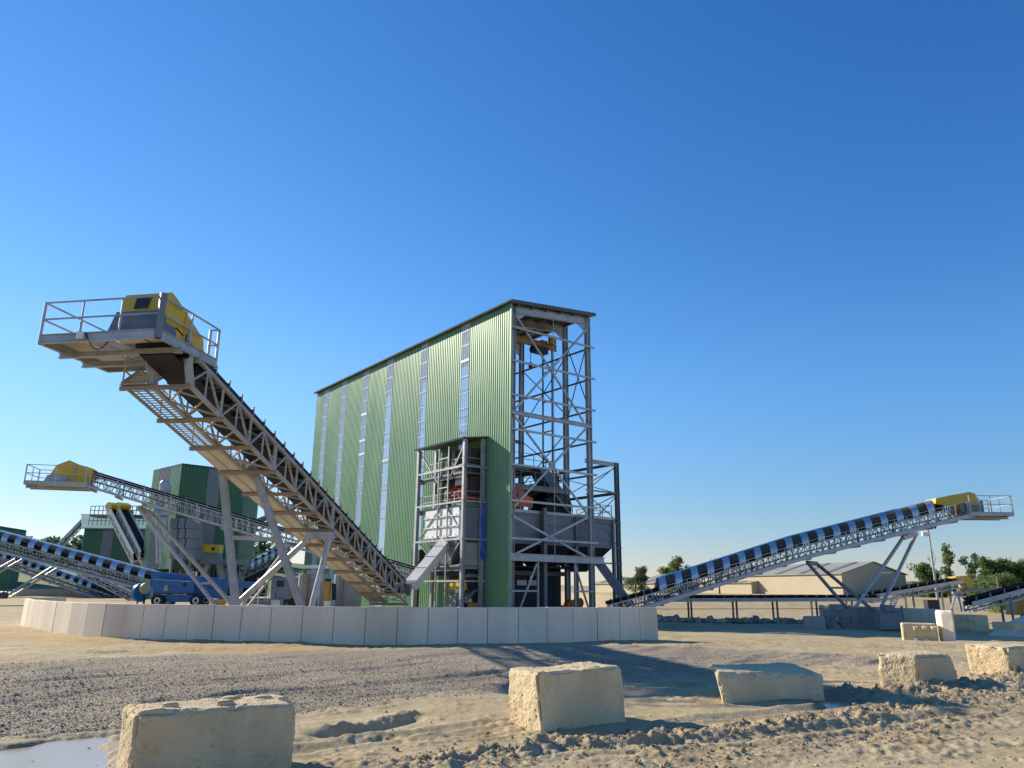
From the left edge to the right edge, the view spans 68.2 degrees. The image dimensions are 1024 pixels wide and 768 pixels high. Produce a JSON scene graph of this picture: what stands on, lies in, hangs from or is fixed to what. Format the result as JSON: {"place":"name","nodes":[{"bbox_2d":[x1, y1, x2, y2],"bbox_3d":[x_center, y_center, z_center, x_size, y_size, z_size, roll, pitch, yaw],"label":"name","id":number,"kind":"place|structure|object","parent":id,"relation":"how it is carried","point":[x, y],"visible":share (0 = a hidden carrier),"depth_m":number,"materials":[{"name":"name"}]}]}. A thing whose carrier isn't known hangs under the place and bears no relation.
{"place":"outdoors","nodes":[
{"label":"outdoors","id":0,"kind":"place"},
{"bbox_2d":[0,561,1023,767],"bbox_3d":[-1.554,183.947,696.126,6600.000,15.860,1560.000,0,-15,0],"label":"ground","id":1,"kind":"structure","parent":0,"point":[330,737],"depth_m":12.29,"materials":[{"name":"beige sand"}]},
{"bbox_2d":[0,591,8,598],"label":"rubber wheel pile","id":2,"kind":"object","parent":1,"relation":"on","point":[3,594],"visible":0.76,"depth_m":95.61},
{"bbox_2d":[0,567,10,590],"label":"loading bay","id":3,"kind":"object","parent":1,"relation":"on","point":[4,578],"visible":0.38,"depth_m":120.86,"materials":[{"name":"green metal"}]},
{"bbox_2d":[0,526,26,587],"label":"storage hall","id":4,"kind":"structure","parent":1,"relation":"on","point":[13,580],"depth_m":165.96,"materials":[{"name":"metal"}]},
{"bbox_2d":[16,589,88,597],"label":"bunker wall","id":5,"kind":"structure","parent":1,"relation":"on","point":[50,592],"depth_m":106.88,"materials":[{"name":"grey concrete"}]},
{"bbox_2d":[0,737,112,767],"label":"puddle","id":6,"kind":"object","parent":1,"relation":"on","point":[75,753],"visible":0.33,"depth_m":7.85,"materials":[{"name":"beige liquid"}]},
{"bbox_2d":[0,553,115,597],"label":"belt conveyor","id":7,"kind":"object","parent":1,"relation":"on","point":[56,573],"visible":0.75,"depth_m":105.45,"materials":[{"name":"metal"}]},
{"bbox_2d":[36,520,81,571],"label":"belt conveyor","id":8,"kind":"object","parent":1,"relation":"on","point":[65,539],"visible":0.48,"depth_m":129.20,"materials":[{"name":"metal"}]},
{"bbox_2d":[0,530,186,594],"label":"belt conveyor","id":9,"kind":"object","parent":1,"relation":"on","point":[70,554],"visible":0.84,"depth_m":72.56,"materials":[{"name":"metal"}]},
{"bbox_2d":[76,563,132,600],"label":"belt conveyor","id":10,"kind":"object","parent":1,"relation":"on","point":[122,590],"visible":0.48,"depth_m":90.11,"materials":[{"name":"metal"}]},
{"bbox_2d":[75,514,146,596],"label":"process shed","id":11,"kind":"structure","parent":1,"relation":"on","point":[102,539],"depth_m":109.79,"materials":[{"name":"green metal"}]},
{"bbox_2d":[105,502,141,563],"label":"belt conveyor","id":12,"kind":"object","parent":1,"relation":"on","point":[110,507],"visible":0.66,"depth_m":100.40,"materials":[{"name":"metal"}]},
{"bbox_2d":[88,506,145,524],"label":"head gallery","id":13,"kind":"object","parent":12,"relation":"part of","point":[102,515],"visible":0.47,"depth_m":103.86,"materials":[{"name":"metal"}]},
{"bbox_2d":[115,502,143,560],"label":"belt conveyor","id":14,"kind":"object","parent":1,"relation":"on","point":[133,530],"visible":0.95,"depth_m":101.03,"materials":[{"name":"metal"}]},
{"bbox_2d":[131,583,150,603],"bbox_3d":[-31.310,17.942,64.140,0.896,2.128,1.555,-8,-18,30],"label":"cable reel","id":15,"kind":"object","parent":1,"relation":"on","point":[140,592],"visible":0.94,"depth_m":63.96,"materials":[{"name":"blue paint"}]},
{"bbox_2d":[23,535,291,569],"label":"wood","id":16,"kind":"object","parent":1,"relation":"on","point":[260,548],"visible":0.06,"depth_m":248.12,"materials":[{"name":"green plant"}]},
{"bbox_2d":[141,569,177,598],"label":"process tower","id":17,"kind":"structure","parent":1,"relation":"on","point":[151,595],"depth_m":100.97,"materials":[{"name":"metal"}]},
{"bbox_2d":[149,480,203,594],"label":"dust filter","id":18,"kind":"object","parent":1,"relation":"on","point":[187,533],"visible":0.79,"depth_m":88.43,"materials":[{"name":"metal"}]},
{"bbox_2d":[115,694,295,767],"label":"concrete block","id":19,"kind":"object","parent":1,"relation":"on","point":[257,731],"depth_m":6.85,"materials":[{"name":"beige concrete"}]},
{"bbox_2d":[150,571,268,604],"bbox_3d":[-26.100,17.620,64.978,10.075,2.955,2.635,0,-15,0],"label":"boom lift","id":20,"kind":"object","parent":1,"relation":"on","point":[169,584],"visible":0.77,"depth_m":64.14,"materials":[{"name":"blue paint"}]},
{"bbox_2d":[23,460,414,605],"bbox_3d":[-21.392,11.616,57.592,28.836,10.464,2.975,4,-16,-12],"label":"belt conveyor","id":21,"kind":"object","parent":1,"relation":"on","point":[68,475],"visible":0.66,"depth_m":56.51,"materials":[{"name":"metal"}]},
{"bbox_2d":[217,600,225,604],"bbox_3d":[-23.386,17.816,60.803,0.409,0.903,0.840,0,-15,0],"label":"pallet load","id":22,"kind":"object","parent":1,"relation":"on","point":[221,602],"visible":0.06,"depth_m":60.52,"materials":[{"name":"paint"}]},
{"bbox_2d":[175,550,269,599],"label":"support base","id":23,"kind":"object","parent":1,"relation":"on","point":[221,572],"visible":0.29,"depth_m":95.46,"materials":[{"name":"grey metal"}]},
{"bbox_2d":[141,463,257,571],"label":"octagonal hall","id":24,"kind":"structure","parent":23,"relation":"on","point":[199,483],"depth_m":97.21,"materials":[{"name":"green metal"}]},
{"bbox_2d":[199,544,223,563],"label":"hopper unit","id":25,"kind":"object","parent":23,"relation":"on","point":[212,554],"visible":0.98,"depth_m":92.29,"materials":[{"name":"yellow paint"}]},
{"bbox_2d":[37,292,411,605],"bbox_3d":[-11.257,6.232,38.376,7.821,11.455,30.722,0,-15,3],"label":"belt conveyor","id":26,"kind":"object","parent":1,"relation":"on","point":[157,337],"visible":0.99,"depth_m":30.62,"materials":[{"name":"metal"}]},
{"bbox_2d":[239,541,290,579],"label":"belt conveyor","id":27,"kind":"object","parent":1,"relation":"on","point":[268,556],"visible":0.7,"depth_m":82.63,"materials":[{"name":"metal"}]},
{"bbox_2d":[233,507,298,540],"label":"belt conveyor","id":28,"kind":"object","parent":1,"relation":"on","point":[263,518],"visible":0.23,"depth_m":91.72,"materials":[{"name":"metal"}]},
{"bbox_2d":[270,599,283,605],"bbox_3d":[-9.001,8.835,28.807,0.410,1.248,0.327,0,-15,0],"label":"junction cabinet","id":29,"kind":"object","parent":1,"relation":"on","point":[273,602],"visible":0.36,"depth_m":28.79,"materials":[{"name":"metal"}]},
{"bbox_2d":[273,587,295,605],"bbox_3d":[-17.879,17.023,60.307,2.138,1.623,1.600,0,-15,0],"label":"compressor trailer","id":30,"kind":"object","parent":1,"relation":"on","point":[284,593],"visible":0.59,"depth_m":59.69,"materials":[{"name":"grey paint"}]},
{"bbox_2d":[270,578,298,605],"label":"truck","id":31,"kind":"object","parent":1,"relation":"on","point":[278,582],"visible":0.21,"depth_m":73.59,"materials":[{"name":"grey metal"}]},
{"bbox_2d":[275,581,283,598],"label":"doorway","id":32,"kind":"structure","parent":31,"relation":"in","point":[279,583],"depth_m":73.54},
{"bbox_2d":[298,565,360,606],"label":"concrete bunker","id":33,"kind":"object","parent":1,"relation":"on","point":[347,596],"visible":0.41,"depth_m":67.31,"materials":[{"name":"white paint"}]},
{"bbox_2d":[324,579,335,605],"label":"control column","id":34,"kind":"structure","parent":1,"relation":"on","point":[330,588],"depth_m":63.51,"materials":[{"name":"metal"}]},
{"bbox_2d":[20,597,657,644],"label":"retaining wall","id":35,"kind":"structure","parent":1,"relation":"on","point":[369,625],"depth_m":24.28,"materials":[{"name":"concrete"}]},
{"bbox_2d":[412,550,424,606],"bbox_3d":[-8.015,16.878,63.915,0.680,5.600,1.200,12,-19,-36],"label":"switch cabinet","id":36,"kind":"object","parent":1,"relation":"on","point":[421,555],"visible":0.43,"depth_m":63.96,"materials":[{"name":"grey metal"}]},
{"bbox_2d":[0,655,874,737],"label":"gravel stones","id":37,"kind":"object","parent":1,"relation":"on","point":[61,725],"visible":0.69,"depth_m":12.76,"materials":[{"name":"grey gravel"}]},
{"bbox_2d":[411,436,488,606],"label":"steel tower","id":38,"kind":"structure","parent":1,"relation":"on","point":[436,479],"depth_m":60.48,"materials":[{"name":"grey metal"}]},
{"bbox_2d":[406,538,450,589],"bbox_3d":[-6.209,13.442,57.008,0.970,3.981,6.516,-4,-16,18],"label":"loading chute","id":39,"kind":"object","parent":38,"relation":"attached to","point":[421,572],"visible":0.87,"depth_m":56.28,"materials":[{"name":"metal"}]},
{"bbox_2d":[423,507,478,568],"bbox_3d":[-4.811,12.481,60.917,2.015,4.760,5.690,12,-19,-36],"label":"storage bin","id":40,"kind":"object","parent":38,"relation":"attached to","point":[472,546],"visible":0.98,"depth_m":59.48,"materials":[{"name":"grey metal"}]},
{"bbox_2d":[443,447,480,506],"bbox_3d":[-4.351,7.655,61.906,1.684,4.800,4.100,12,-19,-36],"label":"machine housing","id":41,"kind":"object","parent":38,"relation":"on","point":[473,481],"visible":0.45,"depth_m":61.01,"materials":[{"name":"metal"}]},
{"bbox_2d":[449,477,479,504],"bbox_3d":[-3.773,8.597,60.968,2.200,2.200,1.778,12,-19,-36],"label":"screening machine","id":42,"kind":"object","parent":38,"relation":"in","point":[458,481],"visible":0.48,"depth_m":60.67,"materials":[{"name":"orange paint"}]},
{"bbox_2d":[480,503,485,559],"bbox_3d":[-2.229,11.482,59.108,0.552,4.420,0.218,13,-20,-38],"label":"plastic sheet","id":43,"kind":"object","parent":38,"relation":"hanging from","point":[483,536],"visible":1,"depth_m":59.06,"materials":[{"name":"blue plastic"}]},
{"bbox_2d":[303,299,604,607],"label":"processing building","id":44,"kind":"structure","parent":1,"relation":"on","point":[377,424],"depth_m":67.24,"materials":[{"name":"green metal"}]},
{"bbox_2d":[516,335,556,368],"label":"bridge crane","id":45,"kind":"object","parent":44,"relation":"hanging from","point":[544,346],"visible":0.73,"depth_m":67.45,"materials":[{"name":"yellow metal"}]},
{"bbox_2d":[528,468,571,512],"bbox_3d":[3.212,9.251,64.391,3.300,3.850,2.500,12,-19,-36],"label":"crusher","id":46,"kind":"object","parent":44,"relation":"on","point":[545,497],"visible":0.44,"depth_m":63.72,"materials":[{"name":"black metal"}]},
{"bbox_2d":[595,564,633,606],"bbox_3d":[8.329,16.280,61.973,3.190,4.012,0.900,-3,-16,12],"label":"loading chute","id":47,"kind":"object","parent":44,"relation":"attached to","point":[612,580],"visible":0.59,"depth_m":61.66,"materials":[{"name":"grey metal"}]},
{"bbox_2d":[436,570,477,606],"bbox_3d":[-4.186,16.590,59.468,1.550,3.680,4.400,12,-19,-36],"label":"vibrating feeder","id":48,"kind":"object","parent":1,"relation":"on","point":[454,575],"visible":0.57,"depth_m":58.63,"materials":[{"name":"metal"}]},
{"bbox_2d":[449,574,478,606],"bbox_3d":[-3.752,16.374,57.977,2.454,3.520,1.348,-4,-16,16],"label":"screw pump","id":49,"kind":"object","parent":1,"relation":"on","point":[453,600],"visible":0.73,"depth_m":57.86,"materials":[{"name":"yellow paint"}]},
{"bbox_2d":[30,669,1023,767],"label":"mud clods","id":50,"kind":"object","parent":1,"relation":"on","point":[742,749],"visible":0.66,"depth_m":8.86,"materials":[{"name":"brown soil"}]},
{"bbox_2d":[514,565,573,606],"bbox_3d":[1.062,17.105,61.653,8.304,4.320,4.401,12,-19,-36],"label":"plant cabin","id":51,"kind":"object","parent":1,"relation":"on","point":[522,575],"visible":0.16,"depth_m":62.42,"materials":[{"name":"metal"}]},
{"bbox_2d":[517,580,526,584],"bbox_3d":[0.791,16.232,61.842,1.000,0.400,0.060,12,-19,-36],"label":"window","id":52,"kind":"structure","parent":51,"relation":"in","point":[519,582],"depth_m":61.83,"materials":[{"name":"grey glass"}]},
{"bbox_2d":[528,580,536,584],"bbox_3d":[1.740,16.432,62.548,1.000,0.400,0.060,12,-19,-36],"label":"window","id":53,"kind":"structure","parent":51,"relation":"in","point":[534,582],"depth_m":62.56,"materials":[{"name":"grey glass"}]},
{"bbox_2d":[514,509,616,606],"bbox_3d":[2.660,15.125,62.591,11.801,8.460,5.269,13,-19,-38],"label":"storage bin","id":54,"kind":"object","parent":1,"relation":"on","point":[579,532],"visible":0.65,"depth_m":61.83,"materials":[{"name":"metal"}]},
{"bbox_2d":[515,483,532,509],"bbox_3d":[0.045,9.103,60.618,2.750,2.200,2.178,12,-19,-36],"label":"screening machine","id":55,"kind":"object","parent":54,"relation":"on","point":[519,493],"visible":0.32,"depth_m":60.15,"materials":[{"name":"orange paint"}]},
{"bbox_2d":[508,661,625,730],"bbox_3d":[0.731,4.088,9.894,1.659,0.761,0.853,12,-19,-36],"label":"concrete block","id":56,"kind":"object","parent":1,"relation":"on","point":[572,695],"depth_m":9.55,"materials":[{"name":"beige concrete"}]},
{"bbox_2d":[564,598,583,606],"bbox_3d":[5.003,18.009,60.816,1.729,1.600,0.600,12,-19,-36],"label":"orange pump","id":57,"kind":"object","parent":1,"relation":"on","point":[568,603],"visible":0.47,"depth_m":60.57,"materials":[{"name":"paint"}]},
{"bbox_2d":[551,458,621,606],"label":"side bay","id":58,"kind":"object","parent":1,"relation":"on","point":[616,492],"visible":0.58,"depth_m":65.81,"materials":[{"name":"metal"}]},
{"bbox_2d":[622,565,649,592],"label":"leafy tree","id":59,"kind":"object","parent":1,"relation":"on","point":[640,577],"visible":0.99,"depth_m":125.08,"materials":[{"name":"green plant"}]},
{"bbox_2d":[595,577,697,592],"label":"metal shed","id":60,"kind":"structure","parent":1,"relation":"on","point":[603,586],"depth_m":159.16,"materials":[{"name":"beige metal"}]},
{"bbox_2d":[657,555,690,593],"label":"leafy tree","id":61,"kind":"object","parent":1,"relation":"on","point":[674,565],"visible":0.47,"depth_m":107.14,"materials":[{"name":"green plant"}]},
{"bbox_2d":[699,581,758,593],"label":"metal shed","id":62,"kind":"structure","parent":1,"relation":"on","point":[745,587],"depth_m":148.51,"materials":[{"name":"beige metal"}]},
{"bbox_2d":[657,614,837,623],"bbox_3d":[20.929,19.030,60.931,19.220,0.789,8.231,-3,-16,12],"label":"rubble","id":63,"kind":"object","parent":1,"relation":"on","point":[676,618],"visible":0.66,"depth_m":60.80,"materials":[{"name":"stone"}]},
{"bbox_2d":[648,594,880,617],"bbox_3d":[21.232,18.823,63.515,19.448,2.407,2.004,0,-15,0],"label":"belt conveyor","id":64,"kind":"object","parent":1,"relation":"on","point":[811,598],"visible":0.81,"depth_m":63.50,"materials":[{"name":"metal"}]},
{"bbox_2d":[711,662,824,703],"bbox_3d":[4.198,5.002,12.648,2.629,0.568,1.427,6,-16,-20],"label":"concrete block","id":65,"kind":"object","parent":1,"relation":"on","point":[746,683],"depth_m":12.00,"materials":[{"name":"beige concrete"}]},
{"bbox_2d":[652,561,907,594],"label":"metal shed","id":66,"kind":"structure","parent":1,"relation":"on","point":[856,577],"depth_m":131.66,"materials":[{"name":"beige metal"}]},
{"bbox_2d":[562,728,1023,767],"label":"pebbles","id":67,"kind":"object","parent":1,"relation":"on","point":[769,737],"visible":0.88,"depth_m":7.97,"materials":[{"name":"stone"}]},
{"bbox_2d":[605,492,1014,628],"bbox_3d":[21.139,12.097,52.935,28.922,9.415,5.113,0,-15,0],"label":"belt conveyor","id":68,"kind":"object","parent":1,"relation":"on","point":[964,506],"visible":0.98,"depth_m":53.73,"materials":[{"name":"metal"}]},
{"bbox_2d":[803,616,825,628],"bbox_3d":[20.521,16.231,51.333,1.391,0.919,2.110,-6,-16,21],"label":"concrete block","id":69,"kind":"object","parent":1,"relation":"on","point":[813,622],"depth_m":50.66,"materials":[{"name":"grey concrete"}]},
{"bbox_2d":[818,701,854,709],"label":"puddle","id":70,"kind":"object","parent":1,"relation":"on","point":[830,704],"visible":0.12,"depth_m":11.87,"materials":[{"name":"blue liquid"}]},
{"bbox_2d":[851,607,876,627],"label":"pivot plinth","id":71,"kind":"structure","parent":1,"relation":"on","point":[862,617],"depth_m":52.70,"materials":[{"name":"grey concrete"}]},
{"bbox_2d":[819,605,944,623],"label":"enclosure wall","id":72,"kind":"structure","parent":1,"relation":"on","point":[916,615],"depth_m":52.17,"materials":[{"name":"concrete"}]},
{"bbox_2d":[890,598,897,605],"bbox_3d":[29.124,16.640,57.721,0.715,0.636,0.127,0,-15,0],"label":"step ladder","id":73,"kind":"object","parent":1,"relation":"on","point":[891,601],"visible":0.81,"depth_m":57.70,"materials":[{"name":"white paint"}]},
{"bbox_2d":[878,650,957,687],"bbox_3d":[7.442,5.286,13.873,1.378,0.716,0.893,13,-20,-38],"label":"concrete block","id":74,"kind":"object","parent":1,"relation":"on","point":[898,668],"depth_m":13.59,"materials":[{"name":"beige concrete"}]},
{"bbox_2d":[900,622,938,640],"bbox_3d":[20.346,12.491,37.750,1.590,1.093,1.039,-6,-16,22],"label":"interlocking block","id":75,"kind":"object","parent":1,"relation":"on","point":[921,631],"depth_m":37.44,"materials":[{"name":"beige concrete"}]},
{"bbox_2d":[906,562,942,590],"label":"leafy tree","id":76,"kind":"object","parent":1,"relation":"on","point":[924,572],"visible":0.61,"depth_m":111.29,"materials":[{"name":"green plant"}]},
{"bbox_2d":[862,576,997,614],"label":"belt conveyor","id":77,"kind":"object","parent":1,"relation":"on","point":[963,583],"visible":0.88,"depth_m":65.54,"materials":[{"name":"metal"}]},
{"bbox_2d":[921,527,939,608],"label":"light pole","id":78,"kind":"object","parent":1,"relation":"on","point":[931,604],"visible":0.53,"depth_m":72.51,"materials":[{"name":"metal"}]},
{"bbox_2d":[905,574,983,597],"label":"hedgerow","id":79,"kind":"object","parent":1,"relation":"on","point":[945,594],"visible":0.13,"depth_m":103.44,"materials":[{"name":"green plant"}]},
{"bbox_2d":[935,610,955,640],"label":"end wall","id":80,"kind":"structure","parent":1,"relation":"on","point":[945,624],"depth_m":37.12,"materials":[{"name":"concrete"}]},
{"bbox_2d":[939,542,954,585],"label":"leafy tree","id":81,"kind":"object","parent":1,"relation":"on","point":[947,560],"visible":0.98,"depth_m":126.50,"materials":[{"name":"green plant"}]},
{"bbox_2d":[950,591,969,612],"bbox_3d":[32.684,16.006,55.579,1.437,1.489,0.682,0,-15,0],"label":"trestle frame","id":82,"kind":"object","parent":1,"relation":"on","point":[961,593],"visible":0.93,"depth_m":55.63,"materials":[{"name":"metal"}]},
{"bbox_2d":[958,552,979,574],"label":"leafy tree","id":83,"kind":"object","parent":1,"relation":"on","point":[972,567],"visible":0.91,"depth_m":130.76,"materials":[{"name":"green plant"}]},
{"bbox_2d":[953,614,989,631],"bbox_3d":[29.521,15.428,48.770,1.141,1.073,2.030,2,-15,-5],"label":"interlocking block","id":84,"kind":"object","parent":1,"relation":"on","point":[974,623],"depth_m":47.99,"materials":[{"name":"grey concrete"}]},
{"bbox_2d":[965,573,978,595],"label":"leafy tree","id":85,"kind":"object","parent":1,"relation":"on","point":[972,582],"visible":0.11,"depth_m":106.42,"materials":[{"name":"green plant"}]},
{"bbox_2d":[962,582,1023,621],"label":"belt conveyor","id":86,"kind":"object","parent":1,"relation":"on","point":[1007,593],"visible":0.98,"depth_m":48.29,"materials":[{"name":"metal"}]},
{"bbox_2d":[965,642,1023,674],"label":"concrete block","id":87,"kind":"object","parent":1,"relation":"on","point":[991,657],"depth_m":15.60,"materials":[{"name":"beige concrete"}]},
{"bbox_2d":[975,555,1021,593],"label":"leafy tree","id":88,"kind":"object","parent":1,"relation":"on","point":[988,566],"visible":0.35,"depth_m":92.41,"materials":[{"name":"green plant"}]},
{"bbox_2d":[982,571,1023,612],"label":"leafy tree","id":89,"kind":"object","parent":1,"relation":"on","point":[1004,579],"visible":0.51,"depth_m":77.01,"materials":[{"name":"green plant"}]},
{"bbox_2d":[988,615,1023,636],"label":"sand heap","id":90,"kind":"object","parent":1,"relation":"on","point":[1003,632],"visible":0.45,"depth_m":44.41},
{"bbox_2d":[992,622,1023,632],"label":"interlocking block","id":91,"kind":"object","parent":1,"relation":"on","point":[1012,627],"depth_m":44.19,"materials":[{"name":"grey concrete"}]},
{"bbox_2d":[994,557,1023,581],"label":"leafy tree","id":92,"kind":"object","parent":1,"relation":"on","point":[1020,571],"visible":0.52,"depth_m":92.23,"materials":[{"name":"green plant"}]},
{"bbox_2d":[1006,598,1023,615],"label":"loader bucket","id":93,"kind":"object","parent":1,"relation":"on","point":[1018,607],"visible":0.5,"depth_m":50.06,"materials":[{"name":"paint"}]},
{"bbox_2d":[0,0,1023,585],"label":"sky","id":94,"kind":"structure","parent":0,"point":[792,231],"materials":[{"name":"blue"}]}
]}

